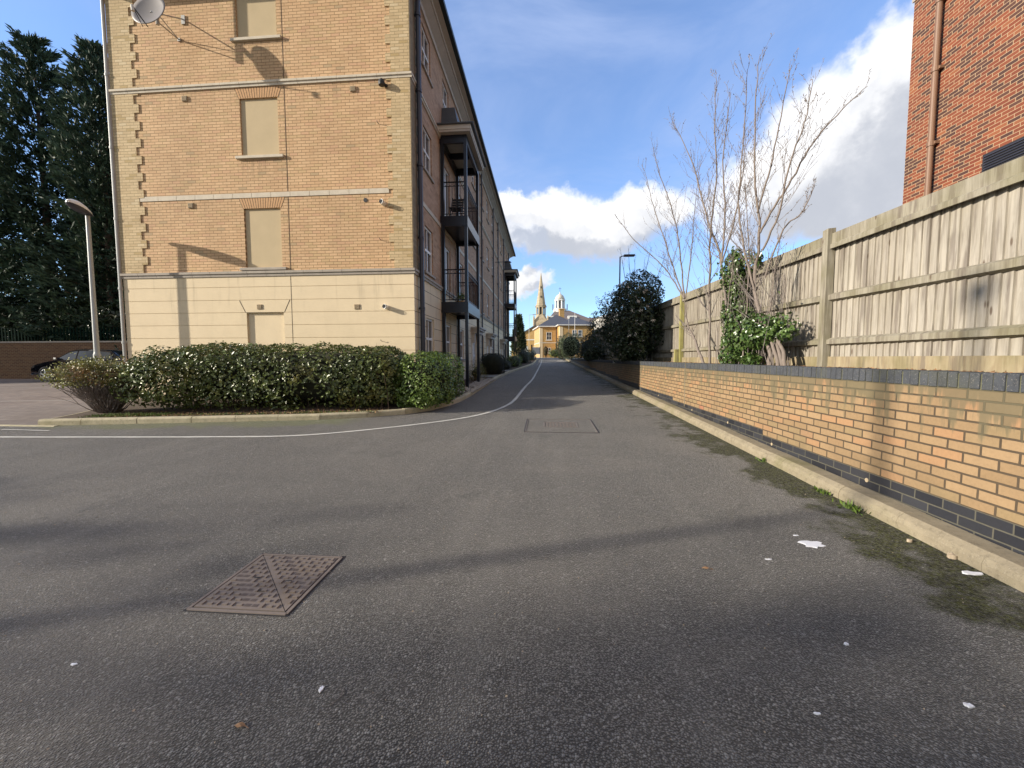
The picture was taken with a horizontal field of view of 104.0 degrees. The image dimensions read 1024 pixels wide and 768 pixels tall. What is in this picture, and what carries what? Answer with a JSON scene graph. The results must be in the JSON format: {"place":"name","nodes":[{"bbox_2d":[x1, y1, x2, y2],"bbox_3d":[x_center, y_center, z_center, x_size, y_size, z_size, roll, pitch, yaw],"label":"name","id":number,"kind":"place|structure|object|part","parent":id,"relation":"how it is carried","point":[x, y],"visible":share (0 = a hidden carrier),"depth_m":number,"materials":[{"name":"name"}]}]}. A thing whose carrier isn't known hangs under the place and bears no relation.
{"place":"outdoors","nodes":[
{"label":"outdoors","id":0,"kind":"place"},
{"bbox_2d":[0,379,130,424],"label":"car park","id":1,"kind":"structure","parent":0,"point":[26,402],"depth_m":10.80,"materials":[{"name":"grey asphalt"}]},
{"bbox_2d":[0,400,68,430],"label":"bay marking","id":2,"kind":"object","parent":1,"relation":"on","point":[35,430],"visible":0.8,"depth_m":7.08,"materials":[{"name":"paint"}]},
{"bbox_2d":[31,349,127,381],"bbox_3d":[-19.169,-0.845,18.445,4.600,1.504,2.040,0,4,5],"label":"parked car","id":3,"kind":"object","parent":1,"relation":"on","point":[37,369],"visible":0.26,"depth_m":17.65,"materials":[{"name":"black paint"}]},
{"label":"side window","id":4,"kind":"part","parent":3,"relation":"part of","materials":[{"name":"grey glass"}]},
{"bbox_2d":[65,199,101,400],"bbox_3d":[-10.981,-2.022,10.321,0.291,5.195,0.824,-1,4,-19],"label":"lamp post","id":5,"kind":"object","parent":1,"relation":"on","point":[77,206],"visible":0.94,"depth_m":10.51,"materials":[{"name":"grey metal"}]},
{"bbox_2d":[53,360,534,418],"bbox_3d":[-0.728,-1.404,31.176,8.766,1.084,49.968,1,4,14],"label":"planting bed","id":6,"kind":"object","parent":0,"point":[136,408],"visible":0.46,"depth_m":8.86,"materials":[{"name":"soil"}]},
{"bbox_2d":[31,352,166,412],"bbox_3d":[-8.622,-0.009,8.463,2.223,1.318,2.004,0,4,5],"label":"twiggy shrub","id":7,"kind":"object","parent":6,"relation":"on","point":[81,377],"visible":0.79,"depth_m":8.09,"materials":[{"name":"green plant"}]},
{"bbox_2d":[78,408,387,417],"bbox_3d":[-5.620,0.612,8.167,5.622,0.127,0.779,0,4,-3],"label":"grass","id":8,"kind":"structure","parent":6,"relation":"on","point":[140,414],"depth_m":8.06,"materials":[{"name":"green plant"}]},
{"bbox_2d":[105,340,413,410],"bbox_3d":[-5.250,-0.211,9.163,5.977,1.609,3.171,0,4,5],"label":"hedge","id":9,"kind":"object","parent":6,"relation":"on","point":[341,374],"visible":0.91,"depth_m":8.55,"materials":[{"name":"green plant"}]},
{"bbox_2d":[392,350,464,408],"bbox_3d":[-1.992,-0.190,10.158,1.388,1.316,3.420,0,4,5],"label":"bush","id":10,"kind":"object","parent":6,"relation":"on","point":[429,379],"visible":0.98,"depth_m":8.95,"materials":[{"name":"green plant"}]},
{"bbox_2d":[458,378,494,392],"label":"gravel","id":11,"kind":"structure","parent":6,"relation":"on","point":[483,382],"depth_m":14.34,"materials":[{"name":"grey gravel"}]},
{"bbox_2d":[469,360,487,380],"bbox_3d":[-1.456,-0.537,16.736,0.970,0.929,1.922,-1,4,-8],"label":"shrub","id":12,"kind":"object","parent":6,"relation":"on","point":[474,373],"visible":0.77,"depth_m":16.56,"materials":[{"name":"green plant"}]},
{"bbox_2d":[480,353,504,374],"bbox_3d":[-1.017,-1.035,21.125,1.306,1.220,1.989,0,4,5],"label":"clipped bush","id":13,"kind":"object","parent":6,"relation":"on","point":[493,363],"visible":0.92,"depth_m":20.43,"materials":[{"name":"green plant"}]},
{"bbox_2d":[503,358,512,369],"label":"shrub","id":14,"kind":"object","parent":6,"relation":"on","point":[508,366],"visible":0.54,"depth_m":25.38,"materials":[{"name":"green plant"}]},
{"bbox_2d":[506,353,521,366],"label":"shrub","id":15,"kind":"object","parent":6,"relation":"on","point":[515,360],"visible":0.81,"depth_m":29.51,"materials":[{"name":"green plant"}]},
{"bbox_2d":[518,348,531,362],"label":"shrub","id":16,"kind":"object","parent":6,"relation":"on","point":[525,356],"visible":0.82,"depth_m":36.50,"materials":[{"name":"green plant"}]},
{"bbox_2d":[528,349,536,359],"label":"shrub","id":17,"kind":"object","parent":6,"relation":"on","point":[532,352],"visible":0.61,"depth_m":45.65,"materials":[{"name":"green plant"}]},
{"bbox_2d":[0,0,914,355],"label":"sky","id":18,"kind":"structure","parent":0,"point":[568,96],"materials":[{"name":"blue"}]},
{"bbox_2d":[480,369,510,376],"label":"path","id":19,"kind":"structure","parent":0,"point":[491,375],"depth_m":19.83,"materials":[{"name":"grey concrete"}]},
{"bbox_2d":[0,357,1023,767],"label":"road","id":20,"kind":"structure","parent":0,"point":[462,547],"depth_m":2.16,"materials":[{"name":"grey asphalt"}]},
{"bbox_2d":[0,425,58,426],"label":"paving edge","id":21,"kind":"object","parent":20,"relation":"on","point":[33,425],"visible":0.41,"depth_m":7.42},
{"bbox_2d":[234,722,248,727],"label":"dead leaf","id":22,"kind":"object","parent":20,"relation":"on","point":[239,724],"visible":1,"depth_m":1.48,"materials":[{"name":"brown plant"}]},
{"bbox_2d":[183,553,345,616],"bbox_3d":[-1.442,1.183,2.419,0.594,0.026,0.618,0,4,5],"label":"manhole cover","id":23,"kind":"object","parent":20,"relation":"on","point":[273,584],"visible":1,"depth_m":2.35,"materials":[{"name":"metal"}]},
{"bbox_2d":[0,360,541,437],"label":"road marking","id":24,"kind":"object","parent":20,"relation":"on","point":[518,395],"visible":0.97,"depth_m":6.49,"materials":[{"name":"paint"}]},
{"bbox_2d":[38,358,537,424],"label":"kerb","id":25,"kind":"structure","parent":20,"relation":"on","point":[186,419],"depth_m":7.87,"materials":[{"name":"beige concrete"}]},
{"bbox_2d":[533,347,539,353],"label":"notice board","id":26,"kind":"object","parent":20,"relation":"on","point":[537,350],"visible":0.55,"depth_m":62.68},
{"bbox_2d":[555,335,566,359],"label":"dark shrub","id":27,"kind":"object","parent":20,"relation":"on","point":[559,354],"visible":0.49,"depth_m":51.06,"materials":[{"name":"green plant"}]},
{"bbox_2d":[524,419,598,432],"bbox_3d":[0.878,0.754,7.327,1.262,0.033,1.292,0,4,5],"label":"manhole cover","id":28,"kind":"object","parent":20,"relation":"on","point":[567,425],"visible":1,"depth_m":7.29,"materials":[{"name":"metal"}]},
{"bbox_2d":[564,358,1023,592],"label":"kerb","id":29,"kind":"structure","parent":20,"relation":"on","point":[999,563],"depth_m":3.27,"materials":[{"name":"beige concrete"}]},
{"bbox_2d":[798,540,824,547],"bbox_3d":[2.134,1.138,2.842,0.172,0.007,0.112,0,4,5],"label":"white scrap","id":30,"kind":"object","parent":20,"relation":"on","point":[815,544],"visible":1,"depth_m":2.85,"materials":[{"name":"white paper"}]},
{"bbox_2d":[755,457,870,515],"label":"weeds","id":31,"kind":"object","parent":20,"relation":"on","point":[854,508],"visible":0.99,"depth_m":3.52,"materials":[{"name":"green plant"}]},
{"bbox_2d":[947,552,957,559],"bbox_3d":[2.920,1.138,2.651,0.056,0.032,0.041,0,4,5],"label":"pebble","id":32,"kind":"object","parent":20,"relation":"on","point":[951,555],"visible":1,"depth_m":2.64,"materials":[{"name":"beige stone"}]},
{"bbox_2d":[963,702,974,707],"bbox_3d":[1.777,1.249,1.555,0.032,0.008,0.020,0,4,5],"label":"white scrap","id":33,"kind":"object","parent":20,"relation":"on","point":[968,705],"visible":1,"depth_m":1.55,"materials":[{"name":"white paper"}]},
{"bbox_2d":[962,571,983,574],"bbox_3d":[2.840,1.166,2.471,0.117,0.008,0.048,0,4,5],"label":"white scrap","id":34,"kind":"object","parent":20,"relation":"on","point":[971,573],"visible":1,"depth_m":2.46,"materials":[{"name":"white paper"}]},
{"bbox_3d":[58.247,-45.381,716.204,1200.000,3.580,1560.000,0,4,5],"label":"ground","id":35,"kind":"structure","parent":0,"visible":0},
{"bbox_2d":[0,100,70,324],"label":"conifer","id":36,"kind":"object","parent":35,"relation":"on","point":[5,298],"visible":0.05,"depth_m":24.08,"materials":[{"name":"green plant"}]},
{"bbox_2d":[0,23,117,338],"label":"conifer","id":37,"kind":"object","parent":35,"relation":"on","point":[29,47],"visible":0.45,"depth_m":23.04,"materials":[{"name":"green plant"}]},
{"bbox_2d":[0,33,126,340],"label":"conifer","id":38,"kind":"object","parent":35,"relation":"on","point":[84,100],"visible":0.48,"depth_m":22.02,"materials":[{"name":"green plant"}]},
{"bbox_2d":[0,297,126,340],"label":"evergreen screen","id":39,"kind":"object","parent":35,"relation":"on","point":[108,312],"visible":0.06,"depth_m":22.35,"materials":[{"name":"green plant"}]},
{"bbox_2d":[0,341,127,378],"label":"boundary wall","id":40,"kind":"structure","parent":35,"relation":"on","point":[19,359],"depth_m":19.95,"materials":[{"name":"brick"}]},
{"bbox_2d":[0,327,127,340],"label":"palisade fence","id":41,"kind":"object","parent":35,"relation":"on","point":[63,332],"visible":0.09,"depth_m":20.84,"materials":[{"name":"black metal"}]},
{"bbox_2d":[57,122,117,304],"bbox_3d":[-26.119,-9.447,27.285,7.973,17.376,7.290,1,4,20],"label":"conifer","id":42,"kind":"object","parent":35,"relation":"on","point":[104,280],"depth_m":25.35,"materials":[{"name":"green plant"}]},
{"bbox_2d":[101,189,126,333],"bbox_3d":[-20.482,-9.599,25.566,8.132,17.882,9.371,-2,4,-26],"label":"conifer","id":43,"kind":"object","parent":35,"relation":"on","point":[112,233],"depth_m":21.67,"materials":[{"name":"green plant"}]},
{"bbox_2d":[114,298,126,348],"bbox_3d":[-17.727,-8.785,23.077,7.695,16.568,8.416,0,4,-4],"label":"conifer","id":44,"kind":"object","parent":35,"relation":"on","point":[118,336],"depth_m":19.75,"materials":[{"name":"green plant"}]},
{"bbox_2d":[100,0,519,397],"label":"apartment building","id":45,"kind":"structure","parent":35,"relation":"on","point":[302,172],"depth_m":10.75,"materials":[{"name":"brick"}]},
{"bbox_2d":[130,0,185,41],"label":"satellite dish","id":46,"kind":"object","parent":45,"relation":"attached to","point":[146,12],"visible":1,"depth_m":9.83,"materials":[{"name":"white metal"}]},
{"bbox_2d":[230,0,281,42],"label":"blind window","id":47,"kind":"structure","parent":45,"relation":"in","point":[256,19],"depth_m":10.47,"materials":[{"name":"paint"}]},
{"bbox_2d":[234,86,284,159],"bbox_3d":[-6.700,-6.916,10.607,1.340,1.830,0.145,0,4,5],"label":"blind window","id":48,"kind":"structure","parent":45,"relation":"in","point":[259,117],"depth_m":10.64,"materials":[{"name":"paint"}]},
{"bbox_2d":[239,197,287,270],"bbox_3d":[-6.715,-4.037,10.794,1.320,1.920,0.145,0,4,5],"label":"blind window","id":49,"kind":"structure","parent":45,"relation":"in","point":[263,226],"depth_m":10.83,"materials":[{"name":"beige paint"}]},
{"bbox_2d":[248,313,284,351],"bbox_3d":[-6.729,-0.693,11.074,1.070,2.520,0.030,0,4,5],"label":"blind window","id":50,"kind":"structure","parent":45,"relation":"in","point":[267,329],"depth_m":11.01,"materials":[{"name":"beige paint"}]},
{"bbox_2d":[421,28,432,88],"bbox_3d":[-2.512,-9.547,11.601,0.160,1.210,1.040,0,4,5],"label":"window","id":51,"kind":"structure","parent":45,"relation":"in","point":[425,46],"depth_m":11.71,"materials":[{"name":"white glass"}]},
{"bbox_2d":[423,127,434,183],"bbox_3d":[-2.507,-6.763,11.781,0.160,1.270,1.040,0,4,5],"label":"window","id":52,"kind":"structure","parent":45,"relation":"in","point":[426,141],"depth_m":11.93,"materials":[{"name":"white glass"}]},
{"bbox_2d":[426,318,432,355],"bbox_3d":[-2.548,-1.365,12.133,0.060,1.210,0.840,0,4,5],"label":"window","id":53,"kind":"structure","parent":45,"relation":"in","point":[429,323],"depth_m":12.32,"materials":[{"name":"white glass"}]},
{"bbox_2d":[424,227,435,279],"bbox_3d":[-2.502,-3.929,11.964,0.160,1.390,1.040,0,4,5],"label":"window","id":54,"kind":"structure","parent":45,"relation":"in","point":[428,250],"depth_m":12.09,"materials":[{"name":"white glass"}]},
{"bbox_2d":[442,82,446,107],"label":"window","id":55,"kind":"structure","parent":45,"relation":"in","point":[444,91],"depth_m":14.05,"materials":[{"name":"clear glass"}]},
{"bbox_2d":[444,168,448,215],"bbox_3d":[-2.370,-6.562,14.095,0.060,1.930,0.900,0,4,5],"label":"door","id":56,"kind":"structure","parent":45,"relation":"in","point":[445,173],"depth_m":14.38,"materials":[{"name":"white glass"}]},
{"bbox_2d":[445,248,449,290],"bbox_3d":[-2.366,-3.808,14.273,0.060,2.010,0.900,0,4,5],"label":"door","id":57,"kind":"structure","parent":45,"relation":"in","point":[446,251],"depth_m":14.57,"materials":[{"name":"white glass"}]},
{"bbox_2d":[446,325,453,360],"bbox_3d":[-2.312,-1.478,14.419,0.160,1.280,1.040,0,4,5],"label":"window","id":58,"kind":"structure","parent":45,"relation":"in","point":[447,327],"depth_m":14.62,"materials":[{"name":"grey glass"}]},
{"bbox_2d":[449,198,463,215],"bbox_3d":[-1.915,-6.071,13.858,0.425,0.975,0.621,0,4,5],"label":"folding chair","id":59,"kind":"object","parent":45,"relation":"on","point":[458,205],"visible":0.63,"depth_m":14.03,"materials":[{"name":"black metal"}]},
{"bbox_2d":[456,292,464,301],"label":"potted plant","id":60,"kind":"object","parent":45,"relation":"on","point":[461,295],"visible":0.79,"depth_m":14.88,"materials":[{"name":"green plant"}]},
{"bbox_2d":[460,264,461,298],"bbox_3d":[-2.180,-3.956,16.561,0.060,2.010,0.900,0,4,5],"label":"door","id":61,"kind":"structure","parent":45,"relation":"in","point":[460,264],"depth_m":16.83,"materials":[{"name":"grey glass"}]},
{"bbox_2d":[460,330,464,359],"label":"window","id":62,"kind":"structure","parent":45,"relation":"in","point":[461,331],"depth_m":17.08,"materials":[{"name":"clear glass"}]},
{"bbox_2d":[471,176,475,191],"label":"window","id":63,"kind":"structure","parent":45,"relation":"in","point":[472,182],"depth_m":19.50,"materials":[{"name":"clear glass"}]},
{"bbox_2d":[471,327,485,370],"bbox_3d":[-1.677,-1.502,19.745,0.565,2.500,1.940,0,4,5],"label":"door","id":64,"kind":"structure","parent":45,"relation":"in","point":[473,329],"depth_m":19.00,"materials":[{"name":"grey"}]},
{"bbox_2d":[486,201,489,224],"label":"window","id":65,"kind":"structure","parent":45,"relation":"in","point":[486,201],"depth_m":24.04,"materials":[{"name":"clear glass"}]},
{"bbox_2d":[486,333,496,354],"bbox_3d":[-1.284,-1.814,24.569,0.565,2.500,1.940,0,4,5],"label":"door","id":66,"kind":"structure","parent":45,"relation":"in","point":[491,336],"depth_m":23.84,"materials":[{"name":"grey"}]},
{"bbox_2d":[500,339,507,354],"bbox_3d":[-0.682,-2.293,31.979,0.565,2.500,1.940,0,4,5],"label":"door","id":67,"kind":"structure","parent":45,"relation":"in","point":[502,341],"depth_m":31.18,"materials":[{"name":"grey"}]},
{"bbox_2d":[509,313,526,355],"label":"conifer","id":68,"kind":"object","parent":35,"relation":"on","point":[521,341],"visible":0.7,"depth_m":90.69,"materials":[{"name":"green plant"}]},
{"bbox_2d":[511,325,536,355],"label":"gabled brick building","id":69,"kind":"structure","parent":35,"relation":"on","point":[529,334],"depth_m":103.41,"materials":[{"name":"brick"}]},
{"bbox_2d":[533,275,548,325],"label":"church","id":70,"kind":"structure","parent":35,"relation":"on","point":[540,317],"depth_m":109.48,"materials":[{"name":"stone"}]},
{"bbox_2d":[543,344,548,357],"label":"dead shrub","id":71,"kind":"object","parent":35,"relation":"on","point":[545,350],"visible":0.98,"depth_m":72.68,"materials":[{"name":"brown plant"}]},
{"bbox_2d":[548,348,558,357],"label":"round bush","id":72,"kind":"object","parent":35,"relation":"on","point":[553,353],"visible":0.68,"depth_m":72.03,"materials":[{"name":"green plant"}]},
{"bbox_2d":[532,308,593,357],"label":"yellow brick house","id":73,"kind":"structure","parent":35,"relation":"on","point":[548,332],"depth_m":74.44,"materials":[{"name":"brick"}]},
{"bbox_2d":[546,332,551,340],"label":"window","id":74,"kind":"structure","parent":73,"relation":"in","point":[548,334],"depth_m":74.48,"materials":[{"name":"clear glass"}]},
{"bbox_2d":[548,292,594,322],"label":"domed hall","id":75,"kind":"structure","parent":35,"relation":"on","point":[560,302],"depth_m":123.95,"materials":[{"name":"paint"}]},
{"bbox_2d":[593,316,616,328],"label":"cream building","id":76,"kind":"structure","parent":35,"relation":"on","point":[600,318],"depth_m":88.09,"materials":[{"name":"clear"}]},
{"bbox_2d":[568,359,1023,555],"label":"retaining wall","id":77,"kind":"structure","parent":35,"relation":"on","point":[946,446],"depth_m":3.42,"materials":[{"name":"brick"}]},
{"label":"raised ground","id":78,"kind":"structure","parent":0,"visible":0},
{"bbox_2d":[559,332,580,359],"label":"grey green shrub","id":79,"kind":"object","parent":78,"relation":"on","point":[569,344],"visible":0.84,"depth_m":42.88,"materials":[{"name":"green plant"}]},
{"bbox_2d":[576,318,604,360],"bbox_3d":[5.247,-2.942,26.785,1.912,2.856,4.965,0,4,5],"label":"dark shrub","id":80,"kind":"object","parent":78,"relation":"on","point":[588,349],"visible":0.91,"depth_m":25.75,"materials":[{"name":"green plant"}]},
{"bbox_2d":[619,254,634,312],"bbox_3d":[7.470,-4.976,26.216,1.002,6.870,0.280,0,4,5],"label":"street lamp","id":81,"kind":"object","parent":78,"relation":"on","point":[628,255],"visible":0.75,"depth_m":26.03,"materials":[{"name":"grey metal"}]},
{"bbox_2d":[589,269,665,361],"bbox_3d":[4.298,-2.398,15.072,2.508,3.248,4.510,0,4,5],"label":"flowering shrub","id":82,"kind":"object","parent":78,"relation":"on","point":[633,317],"visible":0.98,"depth_m":13.83,"materials":[{"name":"green plant"}]},
{"bbox_2d":[617,244,666,303],"bbox_3d":[7.269,-4.426,21.808,2.410,6.289,2.150,-2,4,-31],"label":"bare tree","id":83,"kind":"object","parent":78,"relation":"on","point":[644,267],"visible":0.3,"depth_m":21.52,"materials":[{"name":"brown plant"}]},
{"bbox_2d":[615,132,712,362],"bbox_3d":[4.113,-3.503,9.990,1.942,6.040,2.397,-3,5,-40],"label":"bare tree","id":84,"kind":"object","parent":78,"relation":"on","point":[683,295],"visible":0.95,"depth_m":10.08,"materials":[{"name":"brown plant"}]},
{"bbox_2d":[663,68,763,362],"bbox_3d":[4.120,-3.481,8.386,1.405,6.207,2.401,0,4,5],"label":"bare tree","id":85,"kind":"object","parent":78,"relation":"on","point":[720,255],"visible":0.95,"depth_m":8.10,"materials":[{"name":"brown plant"}]},
{"bbox_2d":[701,32,871,364],"bbox_3d":[4.228,-2.984,6.501,1.318,5.469,2.208,-1,4,-14],"label":"bare tree","id":86,"kind":"object","parent":78,"relation":"on","point":[754,290],"visible":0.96,"depth_m":6.58,"materials":[{"name":"brown plant"}]},
{"bbox_2d":[593,156,1023,372],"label":"timber fence","id":87,"kind":"object","parent":78,"relation":"on","point":[933,280],"visible":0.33,"depth_m":4.44,"materials":[{"name":"beige wood"}]},
{"bbox_2d":[713,245,801,365],"bbox_3d":[4.363,-1.445,7.129,1.014,2.410,2.630,0,4,5],"label":"ivy","id":88,"kind":"object","parent":87,"relation":"attached to","point":[752,336],"visible":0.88,"depth_m":6.97,"materials":[{"name":"green plant"}]},
{"bbox_2d":[656,361,1022,372],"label":"leaf litter","id":89,"kind":"object","parent":78,"relation":"on","point":[877,368],"visible":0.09,"depth_m":4.13,"materials":[{"name":"brown plant"}]},
{"bbox_2d":[903,0,1023,203],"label":"red brick building","id":90,"kind":"structure","parent":78,"relation":"on","point":[966,107],"depth_m":8.66,"materials":[{"name":"brick"}]}
]}

